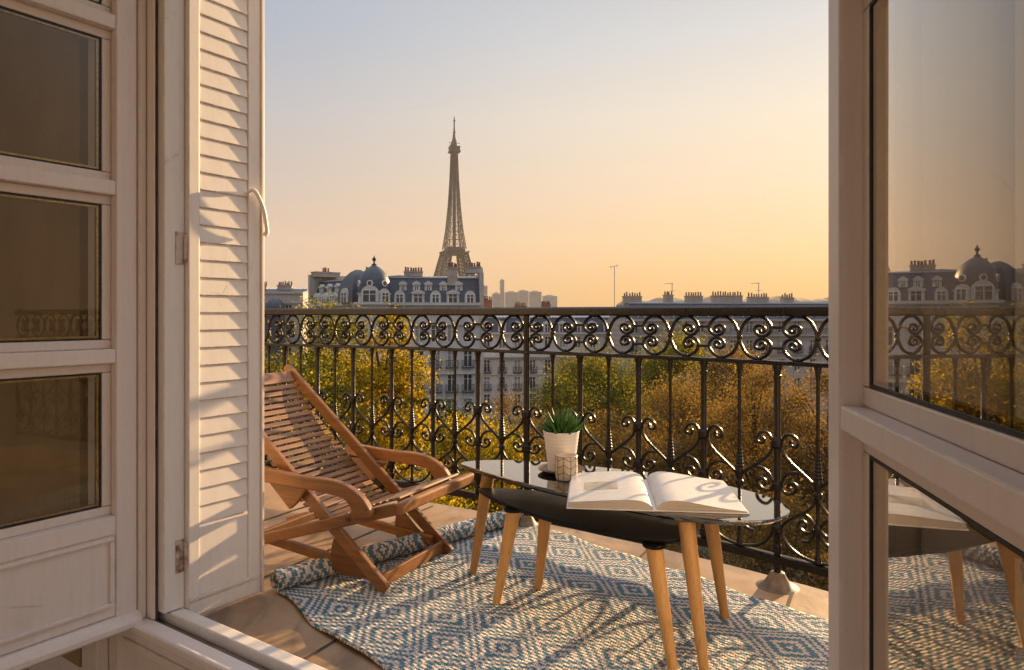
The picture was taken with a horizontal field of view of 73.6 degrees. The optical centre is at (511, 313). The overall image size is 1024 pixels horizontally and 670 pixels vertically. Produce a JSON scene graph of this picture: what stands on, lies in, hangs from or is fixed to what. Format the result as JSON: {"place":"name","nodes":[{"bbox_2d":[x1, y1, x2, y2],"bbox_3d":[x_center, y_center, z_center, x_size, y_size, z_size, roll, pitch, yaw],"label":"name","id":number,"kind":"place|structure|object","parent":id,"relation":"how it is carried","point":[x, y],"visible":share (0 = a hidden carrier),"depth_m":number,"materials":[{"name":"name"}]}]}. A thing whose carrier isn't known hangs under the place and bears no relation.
{"place":"outdoors","nodes":[
{"label":"outdoors","id":0,"kind":"place"},
{"bbox_2d":[264,281,307,421],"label":"plain apartment building","id":1,"kind":"structure","parent":0,"point":[283,295],"depth_m":112.33,"materials":[{"name":"stone"}]},
{"bbox_2d":[307,256,483,453],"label":"domed apartment building","id":2,"kind":"structure","parent":0,"point":[374,285],"depth_m":87.12,"materials":[{"name":"stone"}]},
{"bbox_2d":[415,325,423,341],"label":"window","id":3,"kind":"structure","parent":2,"relation":"in","point":[417,329],"depth_m":86.54,"materials":[{"name":"grey glass"}]},
{"bbox_2d":[416,351,423,366],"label":"window","id":4,"kind":"structure","parent":2,"relation":"in","point":[421,353],"depth_m":86.59,"materials":[{"name":"grey glass"}]},
{"bbox_2d":[431,325,439,341],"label":"window","id":5,"kind":"structure","parent":2,"relation":"in","point":[433,329],"depth_m":86.82,"materials":[{"name":"grey glass"}]},
{"bbox_2d":[435,351,439,365],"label":"window","id":6,"kind":"structure","parent":2,"relation":"in","point":[437,363],"depth_m":86.88,"materials":[{"name":"grey glass"}]},
{"bbox_2d":[435,374,439,391],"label":"window","id":7,"kind":"structure","parent":2,"relation":"in","point":[437,388],"depth_m":86.88,"materials":[{"name":"grey glass"}]},
{"bbox_2d":[448,351,453,365],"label":"window","id":8,"kind":"structure","parent":2,"relation":"in","point":[450,354],"depth_m":87.10,"materials":[{"name":"grey glass"}]},
{"bbox_2d":[448,374,453,390],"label":"window","id":9,"kind":"structure","parent":2,"relation":"in","point":[450,376],"depth_m":87.10,"materials":[{"name":"grey glass"}]},
{"bbox_2d":[448,325,455,341],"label":"window","id":10,"kind":"structure","parent":2,"relation":"in","point":[450,328],"depth_m":87.10,"materials":[{"name":"grey glass"}]},
{"bbox_2d":[464,325,471,341],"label":"window","id":11,"kind":"structure","parent":2,"relation":"in","point":[465,331],"depth_m":87.41,"materials":[{"name":"grey glass"}]},
{"bbox_2d":[464,352,471,366],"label":"window","id":12,"kind":"structure","parent":2,"relation":"in","point":[467,355],"depth_m":87.41,"materials":[{"name":"grey glass"}]},
{"bbox_2d":[464,374,471,390],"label":"window","id":13,"kind":"structure","parent":2,"relation":"in","point":[467,377],"depth_m":87.41,"materials":[{"name":"grey glass"}]},
{"bbox_2d":[464,399,471,415],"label":"window","id":14,"kind":"structure","parent":2,"relation":"in","point":[465,401],"depth_m":87.41,"materials":[{"name":"grey glass"}]},
{"bbox_2d":[484,286,487,297],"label":"tower block","id":15,"kind":"structure","parent":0,"point":[485,290],"depth_m":1642.55,"materials":[{"name":"grey concrete"}]},
{"bbox_2d":[492,292,500,306],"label":"tower block","id":16,"kind":"structure","parent":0,"point":[496,299],"depth_m":1741.56,"materials":[{"name":"grey concrete"}]},
{"bbox_2d":[500,279,503,306],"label":"tower block","id":17,"kind":"structure","parent":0,"point":[502,290],"depth_m":1891.12,"materials":[{"name":"grey concrete"}]},
{"bbox_2d":[183,482,827,669],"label":"balcony floor","id":18,"kind":"structure","parent":0,"point":[269,615],"depth_m":2.57,"materials":[{"name":"stone"}]},
{"bbox_2d":[264,365,473,592],"bbox_3d":[-0.756,0.652,2.947,1.063,0.800,0.589,0,0,26],"label":"deck chair","id":19,"kind":"object","parent":18,"relation":"on","point":[293,487],"visible":0.9,"depth_m":2.92,"materials":[{"name":"brown wood"}]},
{"bbox_2d":[264,506,793,659],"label":"floor joints","id":20,"kind":"object","parent":18,"relation":"on","point":[640,556],"visible":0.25,"depth_m":2.73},
{"bbox_2d":[264,305,827,594],"bbox_3d":[0.424,0.509,2.907,5.841,1.081,0.506,0,0,36],"label":"balcony railing","id":21,"kind":"object","parent":18,"relation":"on","point":[775,581],"visible":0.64,"depth_m":3.18,"materials":[{"name":"metal"}]},
{"bbox_2d":[270,510,827,669],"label":"rug","id":22,"kind":"object","parent":18,"relation":"on","point":[588,606],"visible":0.84,"depth_m":2.36,"materials":[{"name":"blue fabric"}]},
{"bbox_2d":[478,488,680,669],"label":"coffee table","id":23,"kind":"object","parent":22,"relation":"on","point":[654,536],"visible":0.87,"depth_m":2.28,"materials":[{"name":"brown wood"}]},
{"bbox_2d":[460,460,789,669],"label":"coffee table","id":24,"kind":"object","parent":22,"relation":"on","point":[762,509],"visible":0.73,"depth_m":2.30,"materials":[{"name":"black wood"}]},
{"bbox_2d":[538,463,584,474],"bbox_3d":[0.187,0.592,2.595,0.180,0.015,0.180,0,0,0],"label":"saucer","id":25,"kind":"object","parent":24,"relation":"on","point":[544,468],"visible":0.42,"depth_m":2.60,"materials":[{"name":"ceramic"}]},
{"bbox_2d":[534,407,583,471],"bbox_3d":[0.181,0.471,2.595,0.192,0.241,0.188,0,0,0],"label":"potted succulent","id":26,"kind":"object","parent":25,"relation":"on","point":[561,432],"visible":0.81,"depth_m":2.55,"materials":[{"name":"white ceramic"}]},
{"bbox_2d":[555,453,577,481],"bbox_3d":[0.197,0.555,2.475,0.084,0.089,0.084,0,0,0],"label":"candle holder","id":27,"kind":"object","parent":24,"relation":"on","point":[566,466],"visible":0.98,"depth_m":2.44,"materials":[{"name":"ceramic"}]},
{"bbox_2d":[567,471,749,514],"bbox_3d":[0.460,0.583,2.266,0.545,0.034,0.393,0,0,7],"label":"open book","id":28,"kind":"object","parent":24,"relation":"on","point":[631,491],"visible":0.96,"depth_m":2.19,"materials":[{"name":"white paper"}]},
{"bbox_2d":[504,291,517,306],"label":"tower block","id":29,"kind":"structure","parent":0,"point":[510,298],"depth_m":1991.04,"materials":[{"name":"grey concrete"}]},
{"bbox_2d":[0,0,1023,669],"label":"room wall","id":30,"kind":"structure","parent":0,"point":[42,272],"depth_m":2.44,"materials":[{"name":"beige paint"}]},
{"bbox_2d":[82,0,1013,669],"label":"window frame","id":31,"kind":"object","parent":30,"relation":"attached to","point":[974,288],"visible":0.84,"depth_m":1.99,"materials":[{"name":"paint"}]},
{"bbox_2d":[0,0,142,669],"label":"casement window","id":32,"kind":"structure","parent":31,"relation":"attached to","point":[68,580],"depth_m":2.17,"materials":[{"name":"white paint"}]},
{"bbox_2d":[184,0,268,614],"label":"louvered shutter","id":33,"kind":"object","parent":31,"relation":"attached to","point":[225,219],"visible":0.98,"depth_m":2.42,"materials":[{"name":"white paint"}]},
{"bbox_2d":[828,0,1023,669],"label":"casement window","id":34,"kind":"structure","parent":31,"relation":"attached to","point":[912,456],"depth_m":0.88,"materials":[{"name":"white paint"}]},
{"bbox_2d":[518,290,527,306],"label":"tower block","id":35,"kind":"structure","parent":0,"point":[522,296],"depth_m":2041.46,"materials":[{"name":"grey concrete"}]},
{"bbox_2d":[529,291,541,306],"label":"tower block","id":36,"kind":"structure","parent":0,"point":[534,298],"depth_m":1941.46,"materials":[{"name":"grey concrete"}]},
{"bbox_2d":[264,0,827,306],"label":"sky","id":37,"kind":"structure","parent":0,"point":[682,143],"materials":[{"name":"orange"}]},
{"bbox_2d":[484,296,609,418],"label":"apartment building","id":38,"kind":"structure","parent":0,"point":[513,368],"depth_m":117.68,"materials":[{"name":"stone"}]},
{"bbox_2d":[484,360,489,371],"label":"window","id":39,"kind":"structure","parent":38,"relation":"in","point":[486,362],"depth_m":117.31,"materials":[{"name":"grey glass"}]},
{"bbox_2d":[484,377,489,388],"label":"window","id":40,"kind":"structure","parent":38,"relation":"in","point":[486,379],"depth_m":117.31,"materials":[{"name":"grey glass"}]},
{"bbox_2d":[484,395,489,405],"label":"window","id":41,"kind":"structure","parent":38,"relation":"in","point":[486,397],"depth_m":117.34,"materials":[{"name":"grey glass"}]},
{"bbox_2d":[499,337,504,347],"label":"window","id":42,"kind":"structure","parent":38,"relation":"in","point":[501,345],"depth_m":117.49,"materials":[{"name":"grey glass"}]},
{"bbox_2d":[514,360,519,371],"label":"window","id":43,"kind":"structure","parent":38,"relation":"in","point":[516,362],"depth_m":117.66,"materials":[{"name":"grey glass"}]},
{"bbox_2d":[514,377,519,387],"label":"window","id":44,"kind":"structure","parent":38,"relation":"in","point":[515,378],"depth_m":117.66,"materials":[{"name":"grey glass"}]},
{"bbox_2d":[514,394,519,405],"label":"window","id":45,"kind":"structure","parent":38,"relation":"in","point":[518,395],"depth_m":117.66,"materials":[{"name":"grey glass"}]},
{"bbox_2d":[530,360,535,370],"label":"window","id":46,"kind":"structure","parent":38,"relation":"in","point":[531,361],"depth_m":117.86,"materials":[{"name":"grey glass"}]},
{"bbox_2d":[530,377,535,387],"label":"window","id":47,"kind":"structure","parent":38,"relation":"in","point":[532,379],"depth_m":117.86,"materials":[{"name":"grey glass"}]},
{"bbox_2d":[545,337,550,347],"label":"window","id":48,"kind":"structure","parent":38,"relation":"in","point":[547,339],"depth_m":118.03,"materials":[{"name":"grey glass"}]},
{"bbox_2d":[545,360,550,370],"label":"window","id":49,"kind":"structure","parent":38,"relation":"in","point":[546,361],"depth_m":118.03,"materials":[{"name":"grey glass"}]},
{"bbox_2d":[560,337,565,347],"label":"window","id":50,"kind":"structure","parent":38,"relation":"in","point":[562,345],"depth_m":118.21,"materials":[{"name":"grey glass"}]},
{"bbox_2d":[575,336,580,347],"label":"window","id":51,"kind":"structure","parent":38,"relation":"in","point":[578,337],"depth_m":118.41,"materials":[{"name":"grey glass"}]},
{"bbox_2d":[542,295,556,306],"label":"tower block","id":52,"kind":"structure","parent":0,"point":[552,299],"depth_m":2092.53,"materials":[{"name":"white concrete"}]},
{"bbox_2d":[277,418,826,587],"bbox_3d":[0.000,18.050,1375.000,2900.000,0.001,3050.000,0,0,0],"label":"ground","id":53,"kind":"structure","parent":0,"point":[514,424],"depth_m":90.54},
{"bbox_2d":[264,329,387,491],"bbox_3d":[-7.060,9.311,20.945,7.730,17.700,7.447,0,0,37],"label":"olive gold tree","id":54,"kind":"object","parent":53,"relation":"on","point":[306,377],"visible":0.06,"depth_m":20.98,"materials":[{"name":"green plant"}]},
{"bbox_2d":[264,279,404,485],"bbox_3d":[-6.651,8.420,25.194,6.072,19.481,6.384,0,0,0],"label":"yellow tree","id":55,"kind":"object","parent":53,"relation":"on","point":[341,339],"visible":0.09,"depth_m":24.72,"materials":[{"name":"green plant"}]},
{"bbox_2d":[330,299,450,501],"bbox_3d":[-4.615,8.817,23.930,4.681,18.686,4.297,0,0,41],"label":"yellow tree","id":56,"kind":"object","parent":53,"relation":"on","point":[381,373],"visible":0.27,"depth_m":23.67,"materials":[{"name":"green plant"}]},
{"bbox_2d":[429,395,472,496],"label":"green tree","id":57,"kind":"object","parent":53,"relation":"on","point":[448,409],"visible":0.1,"depth_m":51.60,"materials":[{"name":"green plant"}]},
{"bbox_2d":[413,470,497,512],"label":"yellow tree","id":58,"kind":"object","parent":53,"relation":"on","point":[444,498],"visible":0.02,"depth_m":26.65,"materials":[{"name":"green plant"}]},
{"bbox_2d":[434,117,486,298],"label":"lattice tower","id":59,"kind":"structure","parent":53,"relation":"on","point":[458,252],"depth_m":1080.27,"materials":[{"name":"metal"}]},
{"bbox_2d":[414,392,543,512],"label":"yellow tree","id":60,"kind":"object","parent":53,"relation":"on","point":[491,452],"visible":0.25,"depth_m":32.42,"materials":[{"name":"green plant"}]},
{"bbox_2d":[474,378,556,461],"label":"tree","id":61,"kind":"object","parent":53,"relation":"on","point":[506,411],"visible":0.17,"depth_m":44.02,"materials":[{"name":"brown plant"}]},
{"bbox_2d":[491,450,571,528],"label":"rusty tree","id":62,"kind":"object","parent":53,"relation":"on","point":[536,519],"depth_m":35.58,"materials":[{"name":"brown plant"}]},
{"bbox_2d":[507,369,613,466],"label":"green tree","id":63,"kind":"object","parent":53,"relation":"on","point":[561,398],"visible":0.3,"depth_m":55.30,"materials":[{"name":"green plant"}]},
{"bbox_2d":[521,336,667,457],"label":"green tree","id":64,"kind":"object","parent":53,"relation":"on","point":[595,370],"visible":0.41,"depth_m":60.48,"materials":[{"name":"green plant"}]},
{"bbox_2d":[540,401,706,549],"bbox_3d":[5.912,11.352,39.933,11.891,13.641,11.503,0,0,45],"label":"rusty tree","id":65,"kind":"object","parent":53,"relation":"on","point":[599,459],"visible":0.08,"depth_m":39.39,"materials":[{"name":"orange plant"}]},
{"bbox_2d":[584,523,725,561],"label":"rusty tree","id":66,"kind":"object","parent":53,"relation":"on","point":[675,548],"visible":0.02,"depth_m":29.76,"materials":[{"name":"brown plant"}]},
{"bbox_2d":[613,321,729,463],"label":"green tree","id":67,"kind":"object","parent":53,"relation":"on","point":[652,365],"visible":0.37,"depth_m":71.63,"materials":[{"name":"green plant"}]},
{"bbox_2d":[589,348,763,550],"bbox_3d":[11.467,10.142,44.020,12.164,16.055,11.684,0,0,-42],"label":"rusty tree","id":68,"kind":"object","parent":53,"relation":"on","point":[690,400],"visible":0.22,"depth_m":43.08,"materials":[{"name":"orange plant"}]},
{"bbox_2d":[676,329,797,481],"bbox_3d":[21.076,9.798,66.118,12.563,16.735,11.102,0,0,39],"label":"rusty tree","id":69,"kind":"object","parent":53,"relation":"on","point":[714,366],"visible":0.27,"depth_m":64.14,"materials":[{"name":"orange plant"}]},
{"bbox_2d":[650,355,827,568],"bbox_3d":[13.457,10.012,37.968,12.227,16.307,11.542,0,0,0],"label":"rusty tree","id":70,"kind":"object","parent":53,"relation":"on","point":[730,418],"visible":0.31,"depth_m":36.90,"materials":[{"name":"orange plant"}]},
{"bbox_2d":[696,476,827,590],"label":"rusty tree","id":71,"kind":"object","parent":53,"relation":"on","point":[806,550],"visible":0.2,"depth_m":26.75,"materials":[{"name":"brown plant"}]},
{"bbox_2d":[731,350,827,556],"bbox_3d":[16.690,10.009,36.180,11.021,16.312,10.866,0,0,25],"label":"rusty tree","id":72,"kind":"object","parent":53,"relation":"on","point":[808,429],"visible":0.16,"depth_m":35.42,"materials":[{"name":"orange plant"}]},
{"bbox_2d":[611,265,617,306],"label":"roof antenna","id":73,"kind":"object","parent":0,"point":[614,285],"visible":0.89,"depth_m":120.95,"materials":[{"name":"metal"}]},
{"bbox_2d":[608,291,827,427],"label":"long apartment building","id":74,"kind":"structure","parent":0,"point":[778,338],"depth_m":110.84,"materials":[{"name":"grey stone"}]},
{"bbox_2d":[698,321,703,332],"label":"window","id":75,"kind":"structure","parent":74,"relation":"in","point":[700,322],"depth_m":109.51,"materials":[{"name":"grey glass"}]},
{"bbox_2d":[731,321,735,332],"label":"window","id":76,"kind":"structure","parent":74,"relation":"in","point":[733,330],"depth_m":110.07,"materials":[{"name":"grey glass"}]},
{"bbox_2d":[747,321,751,332],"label":"window","id":77,"kind":"structure","parent":74,"relation":"in","point":[749,324],"depth_m":110.34,"materials":[{"name":"grey glass"}]},
{"bbox_2d":[747,340,751,350],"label":"window","id":78,"kind":"structure","parent":74,"relation":"in","point":[749,342],"depth_m":110.34,"materials":[{"name":"grey glass"}]},
{"bbox_2d":[763,321,767,332],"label":"window","id":79,"kind":"structure","parent":74,"relation":"in","point":[764,322],"depth_m":110.64,"materials":[{"name":"grey glass"}]},
{"bbox_2d":[779,340,783,351],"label":"window","id":80,"kind":"structure","parent":74,"relation":"in","point":[780,341],"depth_m":110.91,"materials":[{"name":"grey glass"}]},
{"bbox_2d":[795,321,799,332],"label":"window","id":81,"kind":"structure","parent":74,"relation":"in","point":[796,322],"depth_m":111.23,"materials":[{"name":"grey glass"}]},
{"bbox_2d":[795,378,799,389],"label":"window","id":82,"kind":"structure","parent":74,"relation":"in","point":[798,379],"depth_m":111.23,"materials":[{"name":"grey glass"}]},
{"bbox_2d":[810,340,814,350],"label":"window","id":83,"kind":"structure","parent":74,"relation":"in","point":[812,342],"depth_m":111.48,"materials":[{"name":"grey glass"}]},
{"bbox_2d":[650,296,827,301],"bbox_3d":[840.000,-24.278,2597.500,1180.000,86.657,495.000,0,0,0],"label":"hill","id":84,"kind":"structure","parent":0,"point":[775,298],"depth_m":2540.20,"materials":[{"name":"grey"}]}
]}

